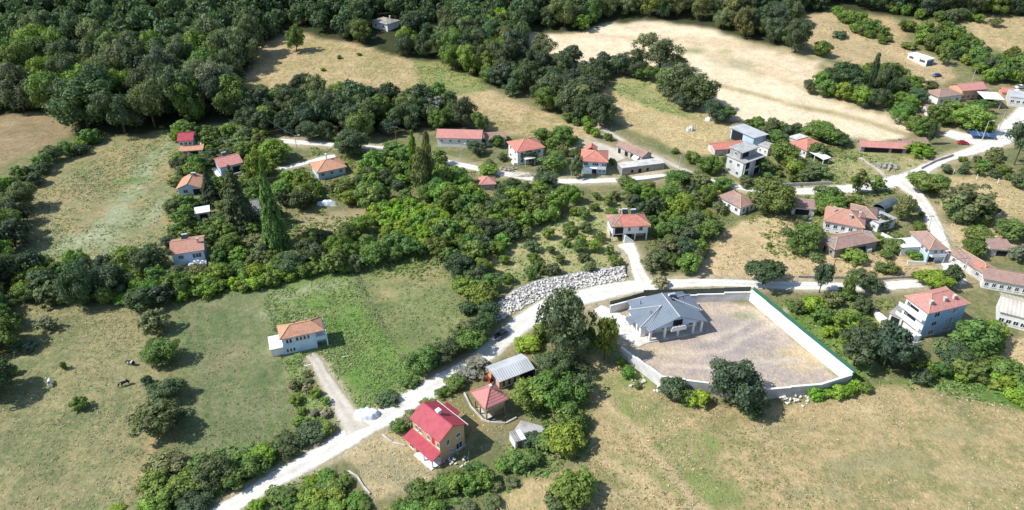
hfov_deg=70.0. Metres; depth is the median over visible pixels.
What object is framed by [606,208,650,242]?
stilt house
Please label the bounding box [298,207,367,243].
bare patch
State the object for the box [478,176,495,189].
clay roofed hut
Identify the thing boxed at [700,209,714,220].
broadleaf tree
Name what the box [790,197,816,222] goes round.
open garage
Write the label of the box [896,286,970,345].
pale blue house
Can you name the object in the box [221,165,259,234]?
cedar tree
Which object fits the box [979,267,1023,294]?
white row house
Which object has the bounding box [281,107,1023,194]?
village street
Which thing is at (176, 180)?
garden tree
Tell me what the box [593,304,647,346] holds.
slate house drive
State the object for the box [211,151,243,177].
pink roofed house
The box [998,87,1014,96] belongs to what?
orange hut
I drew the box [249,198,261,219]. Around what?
shaded grey house
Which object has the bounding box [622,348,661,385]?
compound left wall
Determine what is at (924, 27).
shrub
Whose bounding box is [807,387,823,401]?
shrub
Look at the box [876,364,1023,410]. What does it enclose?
bramble bank
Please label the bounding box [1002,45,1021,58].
leafy tree
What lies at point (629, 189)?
orchard tree
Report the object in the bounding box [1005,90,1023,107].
grey workshop
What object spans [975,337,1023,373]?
straw patch
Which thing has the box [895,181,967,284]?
side street
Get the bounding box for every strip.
[415,60,485,94]
[495,461,589,509]
[608,78,704,118]
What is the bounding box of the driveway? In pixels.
[616,241,653,287]
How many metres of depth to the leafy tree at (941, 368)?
172.97 m
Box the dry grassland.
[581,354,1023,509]
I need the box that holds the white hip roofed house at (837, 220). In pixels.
[823,203,877,233]
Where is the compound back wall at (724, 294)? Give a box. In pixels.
[609,287,750,312]
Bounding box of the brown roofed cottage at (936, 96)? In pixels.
[924,88,963,103]
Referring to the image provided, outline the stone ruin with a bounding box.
[617,158,664,174]
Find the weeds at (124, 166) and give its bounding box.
[18,130,178,259]
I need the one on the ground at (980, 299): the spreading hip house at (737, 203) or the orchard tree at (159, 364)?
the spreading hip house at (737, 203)
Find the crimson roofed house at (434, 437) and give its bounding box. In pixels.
[403,400,467,470]
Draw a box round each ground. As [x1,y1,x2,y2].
[0,11,1023,509]
[488,197,625,288]
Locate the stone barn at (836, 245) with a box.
[819,229,879,257]
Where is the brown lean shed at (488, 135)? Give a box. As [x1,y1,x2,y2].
[483,131,506,145]
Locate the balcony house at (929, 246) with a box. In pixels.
[895,231,948,264]
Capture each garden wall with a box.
[348,470,370,494]
[382,434,405,445]
[464,392,516,423]
[629,176,664,182]
[784,181,831,185]
[798,275,913,279]
[881,232,892,238]
[921,154,953,168]
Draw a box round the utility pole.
[959,257,970,287]
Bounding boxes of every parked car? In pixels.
[493,329,508,340]
[957,140,968,144]
[1015,84,1023,88]
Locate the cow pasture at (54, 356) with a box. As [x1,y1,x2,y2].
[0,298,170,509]
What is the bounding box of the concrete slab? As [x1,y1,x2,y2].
[509,420,545,438]
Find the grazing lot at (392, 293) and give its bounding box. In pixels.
[357,255,471,351]
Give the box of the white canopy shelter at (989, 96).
[976,91,1004,108]
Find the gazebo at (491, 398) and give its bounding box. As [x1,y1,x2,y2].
[470,381,508,420]
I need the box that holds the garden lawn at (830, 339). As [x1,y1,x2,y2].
[776,300,883,380]
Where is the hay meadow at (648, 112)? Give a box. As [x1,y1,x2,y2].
[601,74,735,154]
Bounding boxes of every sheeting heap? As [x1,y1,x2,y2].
[317,200,337,205]
[354,406,379,420]
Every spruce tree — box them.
[198,170,222,209]
[258,159,291,252]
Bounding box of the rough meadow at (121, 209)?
[17,130,179,267]
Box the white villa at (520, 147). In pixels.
[506,137,545,166]
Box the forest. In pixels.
[0,0,1008,47]
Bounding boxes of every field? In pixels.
[0,111,73,165]
[528,19,911,140]
[694,213,939,281]
[937,174,1023,217]
[960,13,1023,52]
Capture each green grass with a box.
[413,62,929,285]
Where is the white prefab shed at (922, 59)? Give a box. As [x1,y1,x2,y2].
[907,52,935,66]
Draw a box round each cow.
[46,378,51,386]
[117,378,129,387]
[125,360,134,365]
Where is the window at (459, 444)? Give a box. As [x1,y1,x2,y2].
[456,440,462,450]
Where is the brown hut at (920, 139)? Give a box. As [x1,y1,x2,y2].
[898,137,929,147]
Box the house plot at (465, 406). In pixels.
[444,376,525,435]
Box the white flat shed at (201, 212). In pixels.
[194,205,209,219]
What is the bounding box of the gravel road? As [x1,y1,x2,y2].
[208,278,967,509]
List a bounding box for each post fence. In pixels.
[261,288,294,405]
[351,271,401,357]
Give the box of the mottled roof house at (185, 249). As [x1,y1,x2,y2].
[169,233,206,266]
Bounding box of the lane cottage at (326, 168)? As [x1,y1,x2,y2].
[309,153,346,179]
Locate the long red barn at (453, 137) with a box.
[436,129,482,147]
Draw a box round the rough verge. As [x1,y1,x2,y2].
[818,148,942,182]
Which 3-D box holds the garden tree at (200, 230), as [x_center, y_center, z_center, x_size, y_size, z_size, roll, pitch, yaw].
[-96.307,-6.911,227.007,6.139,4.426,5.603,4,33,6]
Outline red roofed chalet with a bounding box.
[177,131,203,156]
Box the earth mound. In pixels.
[509,172,533,176]
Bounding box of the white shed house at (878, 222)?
[865,211,897,231]
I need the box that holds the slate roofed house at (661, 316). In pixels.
[614,291,707,342]
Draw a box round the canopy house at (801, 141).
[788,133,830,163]
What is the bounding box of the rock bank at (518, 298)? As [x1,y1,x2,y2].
[496,265,626,320]
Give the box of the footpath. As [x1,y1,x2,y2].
[858,157,886,175]
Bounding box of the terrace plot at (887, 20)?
[866,12,908,41]
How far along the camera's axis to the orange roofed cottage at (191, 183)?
251.97 m
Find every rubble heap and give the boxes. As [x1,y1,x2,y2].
[443,452,468,467]
[498,166,517,172]
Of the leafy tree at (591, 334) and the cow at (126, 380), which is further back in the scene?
the leafy tree at (591, 334)
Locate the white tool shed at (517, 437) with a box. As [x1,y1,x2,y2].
[509,429,526,448]
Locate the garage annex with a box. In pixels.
[888,303,904,324]
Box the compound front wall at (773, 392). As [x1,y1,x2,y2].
[661,374,852,398]
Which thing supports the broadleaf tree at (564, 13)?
on the woodland floor
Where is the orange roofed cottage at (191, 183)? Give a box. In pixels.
[175,172,202,194]
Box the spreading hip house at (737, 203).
[717,189,756,215]
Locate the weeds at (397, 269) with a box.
[163,134,938,386]
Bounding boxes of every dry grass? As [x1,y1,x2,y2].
[352,382,509,502]
[696,11,1023,362]
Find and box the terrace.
[803,10,959,91]
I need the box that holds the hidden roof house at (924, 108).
[921,104,934,116]
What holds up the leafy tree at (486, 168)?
on the ground at (980, 299)
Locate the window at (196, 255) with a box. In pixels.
[192,252,201,258]
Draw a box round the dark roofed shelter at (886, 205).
[873,198,897,212]
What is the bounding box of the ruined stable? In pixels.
[615,140,652,159]
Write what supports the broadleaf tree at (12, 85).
on the woodland floor
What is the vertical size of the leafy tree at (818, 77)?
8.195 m
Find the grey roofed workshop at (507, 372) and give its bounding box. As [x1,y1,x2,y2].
[486,353,535,388]
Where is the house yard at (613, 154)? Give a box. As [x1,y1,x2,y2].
[583,140,626,161]
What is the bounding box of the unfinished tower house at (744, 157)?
[725,141,765,177]
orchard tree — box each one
[9,338,38,353]
[31,315,58,332]
[68,396,89,411]
[136,308,171,335]
[150,355,175,368]
[194,130,222,145]
[223,136,249,147]
[271,180,291,194]
[272,190,289,205]
[272,251,305,273]
[287,188,311,208]
[287,392,302,404]
[288,378,301,389]
[290,181,302,191]
[291,171,313,185]
[291,416,308,426]
[292,167,309,176]
[293,228,322,243]
[293,238,313,254]
[301,369,311,376]
[302,378,311,384]
[302,384,312,391]
[305,179,323,191]
[314,229,334,243]
[320,235,344,253]
[321,396,330,404]
[326,178,355,198]
[333,236,360,258]
[336,221,357,241]
[337,189,356,204]
[348,215,376,231]
[352,174,363,186]
[357,149,383,167]
[358,233,377,246]
[358,241,390,264]
[359,166,379,177]
[361,172,380,184]
[371,182,390,198]
[376,167,395,185]
[381,157,397,169]
[381,230,404,250]
[385,246,403,262]
[391,160,408,175]
[394,174,409,180]
[395,235,426,254]
[416,183,435,201]
[418,106,424,116]
[420,174,444,197]
[424,236,452,258]
[427,96,445,110]
[429,181,452,202]
[433,386,450,398]
[435,184,460,211]
[442,252,475,279]
[449,167,467,181]
[449,320,469,331]
[451,173,471,184]
[451,233,463,247]
[452,220,475,234]
[453,366,476,382]
[457,232,478,251]
[465,225,486,235]
[465,353,490,379]
[467,264,488,280]
[470,203,494,218]
[470,233,493,246]
[472,190,489,203]
[475,217,502,239]
[476,258,494,272]
[488,213,505,223]
[488,240,505,253]
[491,194,513,205]
[492,197,518,217]
[494,181,515,196]
[495,217,522,237]
[498,255,509,264]
[501,272,513,283]
[504,185,529,207]
[506,177,521,184]
[507,208,522,219]
[517,182,531,192]
[520,196,537,210]
[521,226,533,238]
[522,238,540,252]
[522,266,537,279]
[525,195,548,213]
[526,252,540,260]
[529,260,545,273]
[532,208,550,223]
[541,189,570,212]
[541,227,554,238]
[544,262,561,274]
[545,187,559,193]
[545,246,555,252]
[555,254,565,263]
[556,185,570,193]
[560,238,571,247]
[562,221,574,228]
[562,225,577,237]
[564,184,584,203]
[569,206,579,214]
[571,239,586,252]
[572,14,593,30]
[573,234,588,245]
[577,206,591,219]
[577,252,591,261]
[578,222,594,231]
[581,260,596,270]
[587,239,602,251]
[588,203,599,210]
[591,192,600,199]
[592,230,606,242]
[602,195,615,205]
[603,244,614,254]
[604,207,617,214]
[608,254,624,266]
[610,190,620,199]
[621,182,642,196]
[640,187,658,202]
[640,249,667,270]
[645,194,666,213]
[647,215,663,225]
[651,275,669,287]
[667,199,688,216]
[667,211,687,226]
[686,183,700,193]
[690,238,710,254]
[693,170,707,176]
[700,183,721,194]
[850,170,870,193]
[867,175,887,190]
[883,260,902,273]
[903,141,936,157]
[937,46,952,64]
[939,182,998,221]
[971,164,985,174]
[979,205,1001,222]
[1004,173,1012,179]
[1007,245,1023,261]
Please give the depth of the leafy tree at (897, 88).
321.69 m
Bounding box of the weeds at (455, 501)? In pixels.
[142,355,1020,509]
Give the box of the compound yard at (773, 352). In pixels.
[620,301,838,387]
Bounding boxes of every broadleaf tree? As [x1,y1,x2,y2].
[0,31,13,47]
[0,40,42,73]
[0,61,35,110]
[0,75,13,109]
[0,181,38,207]
[0,208,21,220]
[0,239,14,255]
[0,257,9,288]
[0,282,5,294]
[0,291,16,310]
[0,303,24,329]
[7,9,54,37]
[7,281,31,302]
[8,31,42,58]
[10,24,49,43]
[24,56,53,76]
[24,70,62,109]
[28,37,54,56]
[38,26,69,45]
[40,74,113,128]
[42,51,82,78]
[43,56,75,72]
[45,37,79,56]
[46,76,81,121]
[52,259,95,307]
[53,10,86,40]
[60,63,87,79]
[70,39,79,50]
[71,17,110,40]
[75,35,96,54]
[76,38,101,63]
[78,61,117,96]
[79,256,93,266]
[83,83,109,120]
[85,90,146,132]
[88,261,134,292]
[89,52,122,73]
[90,28,116,42]
[91,31,130,55]
[101,38,133,66]
[107,245,138,267]
[108,67,127,95]
[112,29,139,43]
[116,49,145,75]
[119,67,146,94]
[122,34,147,49]
[124,75,174,126]
[126,242,171,271]
[127,278,159,292]
[128,61,164,89]
[128,276,148,288]
[130,44,148,60]
[132,31,144,38]
[133,84,169,118]
[136,46,176,67]
[137,337,181,366]
[138,29,163,47]
[142,35,173,55]
[144,377,188,400]
[155,63,195,117]
[162,35,193,61]
[164,54,184,70]
[167,82,206,122]
[169,33,192,42]
[174,488,215,509]
[179,57,215,79]
[181,29,207,59]
[188,47,215,65]
[189,80,198,101]
[189,452,236,492]
[190,12,225,41]
[192,60,237,89]
[195,72,220,112]
[198,41,219,55]
[205,50,246,82]
[206,27,245,64]
[211,73,242,115]
[222,25,259,61]
[228,85,254,114]
[232,13,265,48]
[233,105,256,124]
[253,84,270,97]
[262,101,278,119]
[270,83,287,89]
[272,86,300,107]
[274,112,299,133]
[287,72,310,92]
[289,101,320,125]
[294,120,320,140]
[297,88,307,101]
[305,89,322,101]
[316,88,342,109]
[318,120,337,139]
[330,94,363,127]
[337,127,372,157]
[341,17,362,39]
[345,108,375,133]
[348,93,369,107]
[349,19,371,42]
[361,85,379,97]
[389,91,417,108]
[390,99,420,129]
[395,26,416,46]
[395,33,412,55]
[399,11,425,37]
[402,344,438,373]
[405,83,435,107]
[414,30,435,55]
[420,22,438,36]
[427,108,447,128]
[428,33,441,50]
[428,336,464,364]
[430,25,448,45]
[436,6,456,24]
[436,29,461,60]
[437,90,457,108]
[438,15,458,29]
[441,43,459,69]
[442,102,456,124]
[448,95,477,126]
[453,31,480,66]
[455,16,480,30]
[455,44,480,74]
[459,26,475,34]
[463,30,484,53]
[466,140,486,155]
[467,312,496,336]
[470,112,488,129]
[472,14,487,26]
[475,38,499,60]
[476,27,492,38]
[476,50,496,71]
[481,17,501,37]
[492,25,517,39]
[492,36,522,62]
[493,56,511,79]
[495,12,509,24]
[496,39,504,47]
[498,20,512,35]
[501,78,521,95]
[503,29,529,49]
[507,10,527,28]
[508,9,530,31]
[510,64,538,92]
[513,21,530,40]
[516,57,537,74]
[520,150,538,162]
[525,0,544,21]
[527,368,590,411]
[529,84,538,102]
[531,33,558,55]
[531,50,555,74]
[531,127,552,140]
[532,171,558,187]
[532,348,575,377]
[534,86,558,109]
[534,285,597,352]
[535,64,543,75]
[536,148,571,173]
[537,65,563,76]
[538,0,554,16]
[539,6,557,26]
[547,0,580,28]
[548,53,556,66]
[551,74,568,93]
[552,125,579,144]
[555,63,567,72]
[558,74,606,94]
[563,68,580,82]
[564,93,589,119]
[572,0,590,20]
[574,66,583,75]
[580,65,600,82]
[582,0,601,22]
[587,93,618,126]
[589,51,610,64]
[592,58,612,77]
[594,94,615,105]
[595,0,606,13]
[602,0,619,16]
[609,53,628,73]
[620,0,639,14]
[621,48,654,73]
[631,32,687,69]
[637,0,663,15]
[638,180,660,192]
[651,220,668,236]
[655,0,672,17]
[655,62,696,98]
[656,185,678,199]
[660,252,679,266]
[666,0,690,16]
[668,235,697,257]
[673,92,701,110]
[674,186,688,199]
[674,191,695,209]
[677,72,722,106]
[686,210,709,228]
[691,0,713,19]
[691,200,707,211]
[696,186,715,205]
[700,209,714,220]
[703,100,733,121]
[708,356,770,413]
[712,0,726,14]
[713,8,734,28]
[719,0,750,22]
[733,6,755,36]
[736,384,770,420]
[739,0,756,8]
[746,7,764,29]
[746,176,799,212]
[756,0,769,7]
[758,5,770,19]
[758,17,771,36]
[764,17,786,42]
[765,0,779,14]
[766,2,792,22]
[777,15,796,41]
[782,0,806,21]
[782,25,799,44]
[785,16,815,51]
[785,223,826,255]
[800,119,849,140]
[803,79,816,92]
[820,61,855,82]
[837,61,871,87]
[838,325,879,366]
[846,267,886,292]
[857,88,892,107]
[867,319,921,369]
[874,64,900,95]
[887,101,914,122]
[894,91,909,103]
[896,77,912,91]
[897,65,912,80]
[901,94,920,109]
[901,100,917,115]
[908,87,929,101]
[919,0,944,15]
[923,80,939,89]
[933,0,953,11]
[934,337,975,366]
[945,0,966,10]
[950,104,998,128]
[951,8,971,19]
[965,0,990,13]
[986,0,1013,14]
[1009,0,1023,14]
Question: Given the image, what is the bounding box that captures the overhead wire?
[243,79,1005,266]
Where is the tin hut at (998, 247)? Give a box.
[985,238,1012,256]
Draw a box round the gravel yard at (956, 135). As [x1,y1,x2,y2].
[942,129,1010,145]
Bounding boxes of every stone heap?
[629,376,660,392]
[779,394,811,406]
[874,162,899,170]
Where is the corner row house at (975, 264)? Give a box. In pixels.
[947,248,996,279]
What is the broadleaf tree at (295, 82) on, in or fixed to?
on the woodland floor
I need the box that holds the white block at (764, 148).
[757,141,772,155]
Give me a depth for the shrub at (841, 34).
378.67 m
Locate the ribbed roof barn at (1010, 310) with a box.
[996,292,1023,330]
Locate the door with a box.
[517,441,521,448]
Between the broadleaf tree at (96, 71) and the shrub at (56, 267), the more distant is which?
the broadleaf tree at (96, 71)
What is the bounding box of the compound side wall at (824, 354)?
[749,287,855,376]
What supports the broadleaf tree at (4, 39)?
on the woodland floor
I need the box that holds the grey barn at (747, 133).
[730,124,768,145]
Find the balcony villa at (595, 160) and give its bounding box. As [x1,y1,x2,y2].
[581,142,608,174]
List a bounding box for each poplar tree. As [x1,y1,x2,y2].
[407,129,416,187]
[410,146,428,186]
[420,130,434,182]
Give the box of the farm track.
[305,352,368,435]
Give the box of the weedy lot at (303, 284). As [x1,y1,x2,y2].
[260,271,425,424]
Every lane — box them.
[278,154,335,169]
[594,123,692,172]
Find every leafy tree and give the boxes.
[0,201,31,224]
[0,217,32,248]
[0,253,22,282]
[0,309,23,347]
[0,358,16,385]
[6,260,40,282]
[10,249,43,270]
[18,268,61,300]
[22,172,44,185]
[27,163,38,172]
[30,154,53,164]
[34,162,51,174]
[37,145,62,161]
[56,140,74,156]
[61,248,89,264]
[78,286,96,304]
[91,253,111,268]
[92,286,118,303]
[121,286,156,311]
[124,397,182,437]
[135,466,168,494]
[144,283,175,305]
[159,271,190,294]
[165,465,202,496]
[169,408,186,427]
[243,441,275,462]
[244,147,269,175]
[246,88,269,107]
[246,110,272,130]
[252,105,275,126]
[257,138,292,159]
[267,88,279,108]
[267,429,301,460]
[279,98,305,115]
[285,23,304,51]
[294,418,326,446]
[300,73,326,96]
[306,98,334,126]
[328,81,350,95]
[332,135,343,150]
[336,103,366,129]
[340,78,372,103]
[356,99,381,123]
[367,93,393,120]
[373,81,400,106]
[377,116,398,135]
[380,141,405,158]
[395,145,418,161]
[421,104,436,122]
[428,81,446,100]
[430,150,448,164]
[440,92,456,109]
[449,25,461,35]
[450,275,476,297]
[453,329,489,350]
[463,281,497,304]
[474,272,502,290]
[475,300,499,315]
[478,162,499,175]
[479,67,494,80]
[484,25,498,39]
[487,63,510,85]
[488,135,505,146]
[494,6,508,12]
[509,61,518,76]
[510,376,548,412]
[514,45,536,63]
[526,369,562,391]
[530,74,542,86]
[535,75,553,88]
[543,421,587,457]
[544,137,563,149]
[553,50,573,70]
[554,87,576,112]
[554,402,588,429]
[557,44,583,66]
[560,85,577,101]
[561,112,574,121]
[565,373,596,395]
[567,354,594,376]
[569,154,582,177]
[574,60,590,68]
[574,84,592,99]
[583,121,594,132]
[583,326,596,352]
[589,128,600,136]
[594,315,619,359]
[596,67,609,82]
[603,133,613,140]
[624,193,640,207]
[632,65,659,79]
[635,202,650,216]
[653,236,678,253]
[655,67,667,83]
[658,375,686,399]
[659,196,675,211]
[659,211,670,220]
[662,218,686,234]
[663,169,687,182]
[664,180,684,188]
[670,224,698,240]
[676,252,701,274]
[684,150,701,162]
[686,190,703,200]
[689,173,713,186]
[691,248,704,263]
[694,229,704,241]
[695,157,718,174]
[696,219,722,238]
[712,201,728,213]
[713,177,732,190]
[720,107,736,118]
[738,174,755,187]
[756,192,774,211]
[759,157,776,171]
[766,130,789,142]
[769,138,801,160]
[780,156,805,175]
[792,122,801,129]
[804,162,830,178]
[807,142,827,157]
[811,71,830,85]
[812,40,834,55]
[813,185,846,201]
[814,195,844,213]
[815,79,837,96]
[825,130,850,145]
[831,81,852,99]
[842,272,858,297]
[843,195,868,206]
[850,87,873,103]
[851,84,872,95]
[860,325,873,333]
[863,62,872,69]
[863,72,877,83]
[867,214,892,230]
[880,62,899,75]
[881,93,897,107]
[883,237,904,252]
[893,194,917,220]
[894,84,902,92]
[897,19,917,30]
[900,347,932,365]
[902,115,923,129]
[906,170,949,193]
[907,358,934,372]
[908,75,921,83]
[909,81,927,95]
[910,116,935,135]
[910,268,956,287]
[914,8,926,18]
[916,76,924,86]
[917,19,934,30]
[926,103,953,123]
[929,27,939,35]
[929,174,951,190]
[933,10,947,21]
[933,361,954,375]
[935,20,949,31]
[940,195,973,223]
[941,38,957,47]
[941,99,968,121]
[942,264,965,285]
[946,21,956,26]
[947,317,1002,357]
[951,49,963,58]
[951,349,978,366]
[960,224,995,241]
[961,237,988,256]
[962,32,977,47]
[962,161,970,166]
[964,99,995,110]
[968,45,989,58]
[970,55,985,63]
[971,62,988,72]
[972,319,1010,337]
[973,14,985,21]
[973,155,981,161]
[975,119,997,132]
[979,69,997,82]
[984,56,1000,69]
[987,17,1004,26]
[987,169,1002,177]
[988,156,1004,167]
[990,53,1004,58]
[992,217,1023,240]
[995,65,1012,81]
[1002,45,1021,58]
[1007,58,1015,63]
[1008,69,1020,81]
[1009,62,1023,72]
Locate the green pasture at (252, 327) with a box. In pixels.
[170,286,307,460]
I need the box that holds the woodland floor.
[0,0,1023,137]
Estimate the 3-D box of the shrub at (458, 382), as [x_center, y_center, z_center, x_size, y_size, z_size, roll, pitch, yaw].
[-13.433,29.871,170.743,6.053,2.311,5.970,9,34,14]
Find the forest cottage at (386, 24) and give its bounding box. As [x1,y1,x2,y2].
[371,15,399,31]
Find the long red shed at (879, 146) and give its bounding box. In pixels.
[857,140,908,153]
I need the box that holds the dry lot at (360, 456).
[345,428,436,504]
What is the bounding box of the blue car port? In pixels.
[967,128,996,138]
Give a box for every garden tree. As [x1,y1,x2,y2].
[158,234,175,246]
[162,198,182,213]
[164,264,192,275]
[166,176,182,184]
[168,151,184,161]
[168,159,184,169]
[174,164,187,176]
[176,121,198,134]
[176,193,200,206]
[176,202,193,211]
[176,227,197,238]
[177,215,194,227]
[182,161,204,174]
[187,154,206,165]
[187,262,206,275]
[194,225,207,235]
[196,218,214,227]
[197,125,214,133]
[198,151,213,166]
[201,224,223,243]
[204,144,216,150]
[204,147,218,157]
[209,211,226,220]
[209,235,235,255]
[209,247,226,263]
[211,175,222,186]
[213,125,222,134]
[213,262,227,269]
[215,223,235,234]
[218,146,234,156]
[227,260,244,273]
[233,141,249,156]
[235,125,252,140]
[238,179,248,187]
[243,187,259,199]
[243,250,270,265]
[245,175,260,192]
[245,221,260,232]
[246,236,258,246]
[247,138,261,150]
[262,158,276,174]
[263,250,276,258]
[268,252,282,265]
[271,152,285,164]
[291,249,310,264]
[568,148,580,157]
[608,158,616,164]
[707,154,718,160]
[711,160,724,168]
[742,119,753,127]
[752,116,764,121]
[753,120,765,128]
[758,126,771,132]
[764,117,779,124]
[764,120,777,132]
[775,170,783,175]
[787,299,807,312]
[788,175,797,181]
[793,219,805,226]
[797,169,815,180]
[832,312,864,328]
[836,325,855,343]
[852,294,875,313]
[852,312,865,319]
[855,318,879,331]
[874,234,882,241]
[874,345,889,361]
[879,249,894,259]
[896,233,904,237]
[911,220,926,230]
[916,210,925,218]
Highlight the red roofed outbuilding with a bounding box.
[708,140,742,155]
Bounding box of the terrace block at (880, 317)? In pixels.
[870,308,886,323]
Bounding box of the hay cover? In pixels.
[686,125,693,131]
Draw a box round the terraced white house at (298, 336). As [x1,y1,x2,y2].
[268,316,328,356]
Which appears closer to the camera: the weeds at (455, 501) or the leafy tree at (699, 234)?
the weeds at (455, 501)
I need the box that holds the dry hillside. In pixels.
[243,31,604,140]
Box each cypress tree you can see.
[868,52,880,87]
[928,119,937,144]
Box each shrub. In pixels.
[0,176,15,189]
[8,165,28,175]
[10,272,32,286]
[13,173,25,181]
[24,265,54,278]
[33,279,64,308]
[36,254,54,267]
[46,261,63,273]
[59,361,66,368]
[66,264,92,274]
[72,136,90,142]
[72,140,87,145]
[72,143,88,154]
[78,128,102,143]
[108,502,125,509]
[112,287,132,304]
[120,267,142,286]
[135,493,156,509]
[139,448,187,481]
[139,496,170,509]
[140,375,153,386]
[140,480,180,504]
[144,264,168,280]
[167,223,184,236]
[168,129,181,141]
[169,206,195,222]
[170,119,186,130]
[174,289,188,301]
[178,153,192,162]
[182,274,195,285]
[185,452,208,483]
[188,284,205,296]
[189,272,206,285]
[198,284,217,299]
[201,276,217,285]
[205,264,223,278]
[209,136,228,148]
[212,199,225,209]
[212,279,228,291]
[213,218,228,227]
[218,189,225,201]
[219,122,236,136]
[220,231,242,246]
[220,267,233,278]
[221,466,247,490]
[226,276,242,290]
[226,450,246,468]
[227,245,249,261]
[230,132,245,141]
[234,263,249,276]
[236,279,249,292]
[237,271,251,279]
[239,452,271,478]
[240,163,255,177]
[245,276,263,289]
[246,263,264,277]
[246,498,265,509]
[249,242,267,256]
[250,126,269,137]
[250,133,266,142]
[259,270,281,286]
[262,484,281,505]
[263,262,277,274]
[272,267,287,279]
[275,485,297,501]
[279,170,293,182]
[281,497,297,509]
[282,272,297,281]
[292,262,312,277]
[293,183,320,204]
[294,498,312,509]
[295,406,305,415]
[296,483,317,501]
[298,482,313,492]
[304,241,326,262]
[304,474,317,484]
[308,261,323,275]
[309,387,321,397]
[309,486,329,503]
[309,498,327,509]
[310,254,321,262]
[310,408,318,416]
[315,467,336,482]
[318,261,327,272]
[319,406,330,417]
[319,477,344,498]
[321,246,347,272]
[321,420,334,436]
[324,477,344,488]
[325,485,346,503]
[326,497,347,509]
[339,264,349,273]
[339,473,352,488]
[344,504,355,509]
[345,491,367,509]
[346,254,363,272]
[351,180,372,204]
[353,165,365,176]
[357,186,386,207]
[358,499,371,509]
[363,205,379,216]
[368,212,383,225]
[371,164,384,174]
[374,389,399,408]
[376,199,391,211]
[377,224,393,236]
[378,206,391,218]
[378,217,394,227]
[388,209,404,220]
[389,198,401,208]
[389,418,408,433]
[390,498,407,509]
[391,179,405,190]
[392,204,404,211]
[393,219,406,233]
[396,188,412,203]
[397,374,421,388]
[397,498,424,509]
[400,212,409,225]
[401,409,415,425]
[403,197,418,205]
[403,227,416,236]
[403,482,413,493]
[404,169,416,184]
[404,205,417,213]
[405,215,423,228]
[405,477,435,501]
[410,207,426,218]
[415,202,427,209]
[415,223,429,229]
[415,229,430,238]
[418,237,430,248]
[418,397,435,405]
[420,495,447,509]
[421,217,432,225]
[422,205,434,214]
[424,208,440,220]
[426,471,458,498]
[428,218,459,246]
[429,217,444,225]
[431,164,448,180]
[432,347,441,366]
[436,207,447,211]
[436,210,450,219]
[436,480,451,498]
[437,169,455,184]
[439,246,460,263]
[443,373,466,391]
[446,468,467,494]
[447,331,466,350]
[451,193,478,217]
[454,212,470,220]
[457,300,477,315]
[458,184,471,194]
[459,498,476,509]
[460,472,481,495]
[461,240,490,266]
[464,216,477,223]
[464,460,488,473]
[466,181,480,195]
[474,467,495,491]
[482,493,501,509]
[484,200,495,212]
[488,476,501,492]
[494,233,511,246]
[494,457,510,472]
[497,152,509,161]
[501,453,530,474]
[505,476,519,487]
[513,333,541,352]
[515,211,535,229]
[520,448,541,466]
[522,430,540,448]
[527,189,538,196]
[530,179,549,193]
[532,322,550,341]
[532,429,554,451]
[536,165,546,171]
[543,490,568,509]
[545,205,560,221]
[548,469,591,509]
[556,144,568,154]
[572,117,579,125]
[576,469,597,498]
[580,115,593,124]
[615,175,635,187]
[616,357,625,366]
[620,364,636,379]
[633,381,641,388]
[670,147,679,153]
[677,389,695,405]
[680,170,692,181]
[687,389,710,407]
[720,154,726,162]
[763,172,772,178]
[775,121,788,130]
[780,226,791,236]
[782,125,800,135]
[801,215,809,220]
[802,295,829,312]
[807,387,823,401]
[809,251,824,262]
[809,305,835,324]
[820,325,834,337]
[820,388,831,397]
[822,291,843,308]
[829,384,846,399]
[830,6,843,14]
[832,31,846,38]
[838,11,853,22]
[838,287,858,300]
[840,247,868,265]
[840,383,856,397]
[846,16,857,23]
[848,23,859,27]
[849,379,861,392]
[850,26,858,32]
[854,20,864,26]
[855,12,867,20]
[857,26,867,34]
[858,381,874,392]
[862,24,873,29]
[863,30,875,37]
[870,19,881,27]
[873,261,886,273]
[875,33,884,37]
[877,25,890,35]
[877,36,888,43]
[889,5,898,13]
[899,4,912,14]
[900,41,917,49]
[906,250,923,260]
[909,367,934,385]
[914,23,930,35]
[914,29,927,43]
[922,33,938,50]
[924,366,938,376]
[930,337,951,354]
[934,46,945,54]
[936,31,953,44]
[940,41,958,52]
[940,164,952,172]
[945,10,958,22]
[946,26,960,31]
[949,30,963,41]
[950,351,992,383]
[953,369,970,383]
[954,25,966,33]
[955,37,968,48]
[957,165,969,173]
[958,47,969,54]
[958,156,967,161]
[959,54,971,64]
[964,12,974,20]
[968,38,985,49]
[972,215,989,225]
[976,159,992,169]
[983,46,992,51]
[985,147,1003,159]
[985,342,1002,356]
[986,378,1001,389]
[988,354,1023,381]
[988,368,1001,382]
[991,64,1007,71]
[995,164,1009,174]
[996,57,1011,65]
[1000,374,1018,387]
[1001,332,1008,344]
[1001,386,1023,404]
[1011,54,1023,65]
[1011,173,1023,188]
[1013,381,1023,394]
[1016,71,1023,84]
[1018,399,1023,408]
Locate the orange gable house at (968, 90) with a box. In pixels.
[949,81,988,99]

